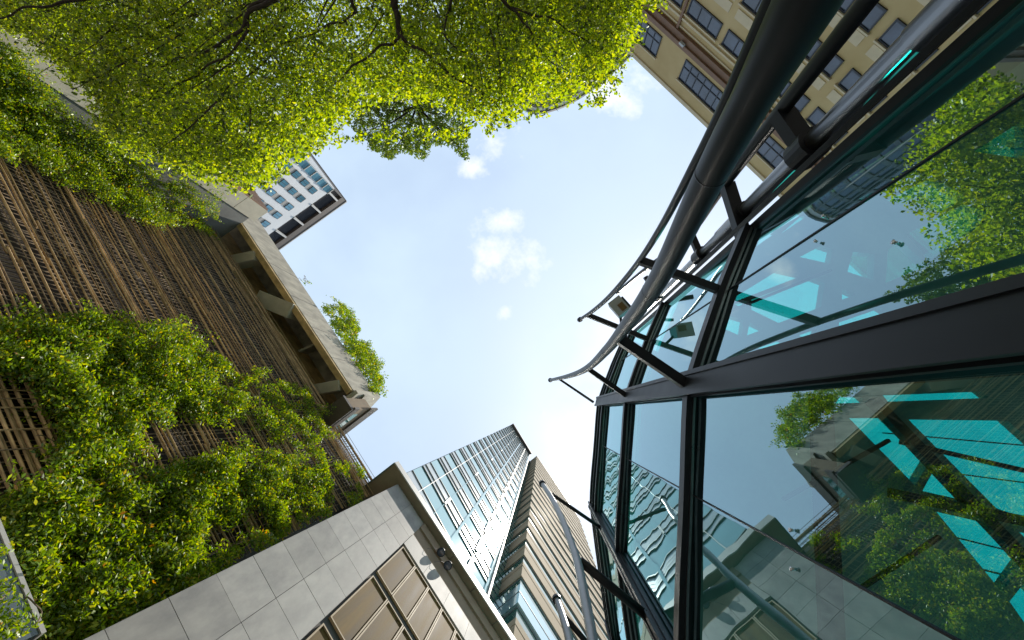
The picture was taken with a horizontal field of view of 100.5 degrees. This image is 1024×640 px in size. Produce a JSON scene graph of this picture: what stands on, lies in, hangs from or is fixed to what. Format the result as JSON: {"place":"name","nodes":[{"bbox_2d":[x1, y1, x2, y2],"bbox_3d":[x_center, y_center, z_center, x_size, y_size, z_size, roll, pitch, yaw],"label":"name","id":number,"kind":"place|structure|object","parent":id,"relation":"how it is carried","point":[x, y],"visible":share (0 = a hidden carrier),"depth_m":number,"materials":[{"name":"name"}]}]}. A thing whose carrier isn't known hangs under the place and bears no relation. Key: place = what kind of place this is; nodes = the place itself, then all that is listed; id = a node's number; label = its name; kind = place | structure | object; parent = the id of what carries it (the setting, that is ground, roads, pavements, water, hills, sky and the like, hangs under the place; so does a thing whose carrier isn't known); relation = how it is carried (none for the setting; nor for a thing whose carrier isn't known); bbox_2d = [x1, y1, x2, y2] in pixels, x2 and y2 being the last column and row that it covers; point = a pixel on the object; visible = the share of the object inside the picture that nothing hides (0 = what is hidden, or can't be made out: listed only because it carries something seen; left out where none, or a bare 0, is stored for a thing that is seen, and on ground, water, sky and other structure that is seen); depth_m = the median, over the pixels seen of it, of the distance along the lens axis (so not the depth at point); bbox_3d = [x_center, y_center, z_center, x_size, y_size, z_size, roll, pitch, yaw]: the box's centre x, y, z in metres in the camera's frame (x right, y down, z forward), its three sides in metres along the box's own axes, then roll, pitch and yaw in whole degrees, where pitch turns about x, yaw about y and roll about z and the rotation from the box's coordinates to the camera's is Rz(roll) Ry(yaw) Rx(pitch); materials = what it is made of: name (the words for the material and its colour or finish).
{"place":"outdoors","nodes":[
{"label":"outdoors","id":0,"kind":"place"},
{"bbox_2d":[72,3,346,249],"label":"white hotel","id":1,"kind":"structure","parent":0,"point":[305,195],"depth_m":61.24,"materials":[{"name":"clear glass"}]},
{"bbox_2d":[261,220,270,227],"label":"window","id":2,"kind":"structure","parent":1,"relation":"in","point":[265,223],"depth_m":60.39,"materials":[{"name":"blue glass"}]},
{"bbox_2d":[266,204,273,211],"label":"window","id":3,"kind":"structure","parent":1,"relation":"in","point":[268,206],"depth_m":58.65,"materials":[{"name":"blue glass"}]},
{"bbox_2d":[265,188,276,196],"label":"window","id":4,"kind":"structure","parent":1,"relation":"in","point":[268,192],"depth_m":56.67,"materials":[{"name":"blue glass"}]},
{"bbox_2d":[272,211,282,218],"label":"window","id":5,"kind":"structure","parent":1,"relation":"in","point":[277,214],"depth_m":60.49,"materials":[{"name":"blue glass"}]},
{"bbox_2d":[274,195,285,203],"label":"window","id":6,"kind":"structure","parent":1,"relation":"in","point":[280,199],"depth_m":58.62,"materials":[{"name":"blue glass"}]},
{"bbox_2d":[278,179,288,187],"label":"window","id":7,"kind":"structure","parent":1,"relation":"in","point":[283,183],"depth_m":56.78,"materials":[{"name":"blue glass"}]},
{"bbox_2d":[283,162,292,168],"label":"window","id":8,"kind":"structure","parent":1,"relation":"in","point":[287,165],"depth_m":55.01,"materials":[{"name":"blue glass"}]},
{"bbox_2d":[283,203,293,210],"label":"window","id":9,"kind":"structure","parent":1,"relation":"in","point":[289,206],"depth_m":60.61,"materials":[{"name":"blue glass"}]},
{"bbox_2d":[287,187,297,195],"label":"window","id":10,"kind":"structure","parent":1,"relation":"in","point":[292,191],"depth_m":58.77,"materials":[{"name":"blue glass"}]},
{"bbox_2d":[291,169,301,178],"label":"window","id":11,"kind":"structure","parent":1,"relation":"in","point":[296,174],"depth_m":56.91,"materials":[{"name":"blue glass"}]},
{"bbox_2d":[296,194,305,202],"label":"window","id":12,"kind":"structure","parent":1,"relation":"in","point":[300,198],"depth_m":60.83,"materials":[{"name":"blue glass"}]},
{"bbox_2d":[299,178,309,186],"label":"window","id":13,"kind":"structure","parent":1,"relation":"in","point":[304,182],"depth_m":58.93,"materials":[{"name":"blue glass"}]},
{"bbox_2d":[299,160,309,168],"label":"window","id":14,"kind":"structure","parent":1,"relation":"in","point":[303,164],"depth_m":56.30,"materials":[{"name":"blue glass"}]},
{"bbox_2d":[305,166,314,174],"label":"window","id":15,"kind":"structure","parent":1,"relation":"in","point":[310,170],"depth_m":57.78,"materials":[{"name":"blue glass"}]},
{"bbox_2d":[308,186,317,193],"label":"window","id":16,"kind":"structure","parent":1,"relation":"in","point":[312,190],"depth_m":60.95,"materials":[{"name":"blue glass"}]},
{"bbox_2d":[311,173,321,181],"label":"window","id":17,"kind":"structure","parent":1,"relation":"in","point":[316,176],"depth_m":59.38,"materials":[{"name":"blue glass"}]},
{"bbox_2d":[317,179,326,186],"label":"window","id":18,"kind":"structure","parent":1,"relation":"in","point":[322,182],"depth_m":60.92,"materials":[{"name":"blue glass"}]},
{"bbox_2d":[323,184,331,192],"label":"window","id":19,"kind":"structure","parent":1,"relation":"in","point":[327,188],"depth_m":62.47,"materials":[{"name":"blue glass"}]},
{"bbox_2d":[475,0,630,114],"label":"round tower","id":20,"kind":"structure","parent":0,"point":[559,105],"depth_m":90.12,"materials":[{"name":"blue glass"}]},
{"bbox_2d":[195,0,1023,620],"label":"sky","id":21,"kind":"structure","parent":0,"point":[471,281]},
{"bbox_2d":[539,0,1023,639],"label":"glass pavilion","id":22,"kind":"structure","parent":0,"point":[743,486],"depth_m":6.82,"materials":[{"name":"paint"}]},
{"bbox_2d":[608,295,629,321],"bbox_3d":[2.465,-0.167,9.647,0.484,0.320,0.657,-37,-102,-4],"label":"floodlight","id":23,"kind":"object","parent":22,"relation":"attached to","point":[619,307],"visible":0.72,"depth_m":9.55,"materials":[{"name":"white plastic"}]},
{"bbox_2d":[621,0,1013,281],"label":"ochre building","id":24,"kind":"structure","parent":0,"point":[692,75],"depth_m":30.16,"materials":[{"name":"beige concrete"}]},
{"bbox_2d":[624,18,661,59],"bbox_3d":[11.255,-25.634,37.684,0.198,2.220,5.220,-37,-102,-4],"label":"window","id":25,"kind":"structure","parent":24,"relation":"in","point":[652,39],"depth_m":37.43,"materials":[{"name":"grey glass"}]},
{"bbox_2d":[669,0,683,10],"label":"window","id":26,"kind":"structure","parent":24,"relation":"in","point":[677,4],"depth_m":32.81,"materials":[{"name":"grey glass"}]},
{"bbox_2d":[676,59,722,113],"bbox_3d":[16.000,-19.651,36.045,0.198,2.220,5.040,-37,-102,-4],"label":"window","id":27,"kind":"structure","parent":24,"relation":"in","point":[695,82],"depth_m":36.12,"materials":[{"name":"grey glass"}]},
{"bbox_2d":[684,0,722,41],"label":"window","id":28,"kind":"structure","parent":24,"relation":"in","point":[696,12],"depth_m":31.81,"materials":[{"name":"grey glass"}]},
{"bbox_2d":[718,29,743,60],"bbox_3d":[16.282,-19.902,31.063,0.198,1.400,2.490,-37,-102,-4],"label":"window","id":29,"kind":"structure","parent":24,"relation":"in","point":[731,43],"depth_m":31.20,"materials":[{"name":"grey glass"}]},
{"bbox_2d":[738,0,761,17],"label":"window","id":30,"kind":"structure","parent":24,"relation":"in","point":[751,7],"depth_m":28.36,"materials":[{"name":"grey glass"}]},
{"bbox_2d":[755,136,784,170],"bbox_3d":[20.966,-13.388,34.330,0.198,2.220,2.790,-37,-102,-4],"label":"window","id":31,"kind":"structure","parent":24,"relation":"in","point":[771,152],"depth_m":34.42,"materials":[{"name":"grey glass"}]},
{"bbox_2d":[778,81,791,99],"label":"window","id":32,"kind":"structure","parent":24,"relation":"in","point":[787,86],"depth_m":30.03,"materials":[{"name":"grey glass"}]},
{"bbox_2d":[795,94,810,113],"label":"window","id":33,"kind":"structure","parent":24,"relation":"in","point":[804,100],"depth_m":29.58,"materials":[{"name":"grey glass"}]},
{"bbox_2d":[804,39,822,63],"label":"window","id":34,"kind":"structure","parent":24,"relation":"in","point":[818,43],"depth_m":26.84,"materials":[{"name":"grey glass"}]},
{"bbox_2d":[805,106,825,126],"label":"window","id":35,"kind":"structure","parent":24,"relation":"in","point":[818,113],"depth_m":29.45,"materials":[{"name":"grey glass"}]},
{"bbox_2d":[810,191,831,206],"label":"window","id":36,"kind":"structure","parent":24,"relation":"in","point":[813,204],"depth_m":33.32,"materials":[{"name":"blue glass"}]},
{"bbox_2d":[820,54,844,80],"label":"window","id":37,"kind":"structure","parent":24,"relation":"in","point":[835,63],"depth_m":26.56,"materials":[{"name":"grey glass"}]},
{"bbox_2d":[832,132,847,147],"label":"window","id":38,"kind":"structure","parent":24,"relation":"in","point":[834,145],"depth_m":29.19,"materials":[{"name":"grey glass"}]},
{"bbox_2d":[837,0,854,17],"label":"window","id":39,"kind":"structure","parent":24,"relation":"in","point":[846,4],"depth_m":24.00,"materials":[{"name":"grey glass"}]},
{"bbox_2d":[834,68,861,93],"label":"window","id":40,"kind":"structure","parent":24,"relation":"in","point":[853,75],"depth_m":26.28,"materials":[{"name":"grey glass"}]},
{"bbox_2d":[857,2,887,36],"bbox_3d":[19.597,-16.540,23.315,0.198,1.460,1.160,-37,-102,-4],"label":"window","id":41,"kind":"structure","parent":24,"relation":"in","point":[878,11],"depth_m":23.32,"materials":[{"name":"grey glass"}]},
{"bbox_2d":[867,96,887,115],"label":"window","id":42,"kind":"structure","parent":24,"relation":"in","point":[869,113],"depth_m":25.93,"materials":[{"name":"grey glass"}]},
{"bbox_2d":[873,18,906,50],"bbox_3d":[20.590,-15.288,22.972,0.198,1.460,1.290,-37,-102,-4],"label":"window","id":43,"kind":"structure","parent":24,"relation":"in","point":[895,29],"depth_m":23.07,"materials":[{"name":"grey glass"}]},
{"bbox_2d":[911,49,938,74],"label":"window","id":44,"kind":"structure","parent":24,"relation":"in","point":[915,71],"depth_m":22.65,"materials":[{"name":"grey glass"}]},
{"bbox_2d":[972,0,992,19],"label":"window","id":45,"kind":"structure","parent":24,"relation":"in","point":[975,16],"depth_m":19.75,"materials":[{"name":"grey glass"}]},
{"bbox_2d":[1003,141,1013,154],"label":"window","id":46,"kind":"structure","parent":24,"relation":"in","point":[1010,147],"depth_m":21.86,"materials":[{"name":"green glass"}]},
{"label":"ground","id":47,"kind":"structure","parent":0,"visible":0},
{"bbox_2d":[407,423,531,596],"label":"glass tower","id":48,"kind":"structure","parent":47,"relation":"on","point":[469,493],"depth_m":45.42,"materials":[{"name":"glass"}]},
{"bbox_2d":[489,456,608,639],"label":"banded tower","id":49,"kind":"structure","parent":47,"relation":"on","point":[535,572],"depth_m":49.37,"materials":[{"name":"concrete"}]},
{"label":"pavement","id":50,"kind":"structure","parent":0,"visible":0},
{"bbox_2d":[0,0,267,239],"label":"concrete block","id":51,"kind":"structure","parent":50,"relation":"on","point":[233,212],"depth_m":18.00,"materials":[{"name":"concrete"}]},
{"bbox_2d":[0,125,379,606],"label":"screened building","id":52,"kind":"structure","parent":50,"relation":"on","point":[241,291],"depth_m":13.96,"materials":[{"name":"brown wood"}]},
{"bbox_2d":[0,519,46,639],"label":"window","id":53,"kind":"structure","parent":52,"relation":"attached to","point":[40,630],"depth_m":5.47,"materials":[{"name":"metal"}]},
{"bbox_2d":[0,540,51,639],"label":"climbing plant","id":54,"kind":"object","parent":53,"relation":"attached to","point":[15,621],"visible":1,"depth_m":5.18,"materials":[{"name":"green plant"}]},
{"bbox_2d":[0,42,228,240],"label":"climbing plant","id":55,"kind":"object","parent":52,"relation":"attached to","point":[14,96],"visible":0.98,"depth_m":13.74,"materials":[{"name":"green plant"}]},
{"bbox_2d":[0,431,363,639],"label":"climbing plant","id":56,"kind":"object","parent":52,"relation":"attached to","point":[43,523],"visible":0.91,"depth_m":7.57,"materials":[{"name":"green plant"}]},
{"bbox_2d":[0,293,368,490],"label":"climbing plant","id":57,"kind":"object","parent":52,"relation":"attached to","point":[79,398],"visible":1,"depth_m":9.51,"materials":[{"name":"green plant"}]},
{"bbox_2d":[336,414,357,427],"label":"window","id":58,"kind":"structure","parent":52,"relation":"in","point":[351,417],"depth_m":19.09,"materials":[{"name":"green glass"}]},
{"bbox_2d":[321,295,388,398],"bbox_3d":[-9.747,1.511,27.253,1.940,9.763,9.440,-37,-102,-4],"label":"rooftop shrub","id":59,"kind":"object","parent":52,"relation":"on","point":[356,349],"visible":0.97,"depth_m":25.58,"materials":[{"name":"green plant"}]},
{"bbox_2d":[84,461,515,639],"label":"stone building","id":60,"kind":"structure","parent":50,"relation":"on","point":[370,567],"depth_m":10.83,"materials":[{"name":"grey stone"}]},
{"bbox_2d":[306,623,332,639],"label":"window","id":61,"kind":"structure","parent":60,"relation":"in","point":[321,633],"depth_m":8.84,"materials":[{"name":"brown metal"}]},
{"bbox_2d":[329,575,387,639],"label":"window","id":62,"kind":"structure","parent":60,"relation":"in","point":[350,619],"depth_m":10.27,"materials":[{"name":"brown metal"}]},
{"bbox_2d":[356,600,403,639],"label":"window","id":63,"kind":"structure","parent":60,"relation":"in","point":[386,624],"depth_m":10.74,"materials":[{"name":"brown metal"}]},
{"bbox_2d":[376,547,414,595],"bbox_3d":[-3.510,7.619,13.019,0.060,2.280,0.745,-37,-102,-4],"label":"window","id":64,"kind":"structure","parent":60,"relation":"in","point":[400,565],"depth_m":12.87,"materials":[{"name":"beige glass"}]},
{"bbox_2d":[395,627,411,639],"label":"window","id":65,"kind":"structure","parent":60,"relation":"in","point":[403,634],"depth_m":11.18,"materials":[{"name":"brown metal"}]},
{"bbox_2d":[391,567,428,620],"bbox_3d":[-3.045,8.205,12.858,0.060,2.280,0.745,-37,-102,-4],"label":"window","id":66,"kind":"structure","parent":60,"relation":"in","point":[407,596],"depth_m":12.71,"materials":[{"name":"beige glass"}]},
{"bbox_2d":[406,588,441,639],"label":"window","id":67,"kind":"structure","parent":60,"relation":"in","point":[422,619],"depth_m":12.58,"materials":[{"name":"brown metal"}]},
{"bbox_2d":[427,547,444,556],"bbox_3d":[-2.741,8.574,15.957,0.330,1.067,0.619,-37,-102,-4],"label":"spotlight","id":68,"kind":"object","parent":60,"relation":"attached to","point":[441,552],"visible":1,"depth_m":15.89,"materials":[{"name":"black metal"}]},
{"bbox_2d":[426,609,455,639],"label":"window","id":69,"kind":"structure","parent":60,"relation":"in","point":[442,629],"depth_m":13.03,"materials":[{"name":"brown metal"}]},
{"bbox_2d":[437,561,451,570],"bbox_3d":[-2.447,8.926,15.706,0.330,1.067,0.619,-37,-102,-4],"label":"spotlight","id":70,"kind":"object","parent":60,"relation":"attached to","point":[447,565],"visible":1,"depth_m":15.64,"materials":[{"name":"black metal"}]},
{"bbox_2d":[452,631,461,639],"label":"window","id":71,"kind":"structure","parent":60,"relation":"in","point":[456,636],"depth_m":13.42,"materials":[{"name":"brown metal"}]},
{"bbox_2d":[0,0,668,199],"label":"leafy tree","id":72,"kind":"object","parent":50,"relation":"on","point":[178,121],"visible":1,"depth_m":7.55,"materials":[{"name":"green plant"}]},
{"bbox_2d":[351,3,470,161],"bbox_3d":[-4.235,-9.128,9.287,4.355,16.617,7.132,-37,-102,-4],"label":"dense tree","id":73,"kind":"object","parent":50,"relation":"on","point":[395,112],"visible":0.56,"depth_m":14.94,"materials":[{"name":"green plant"}]}
]}

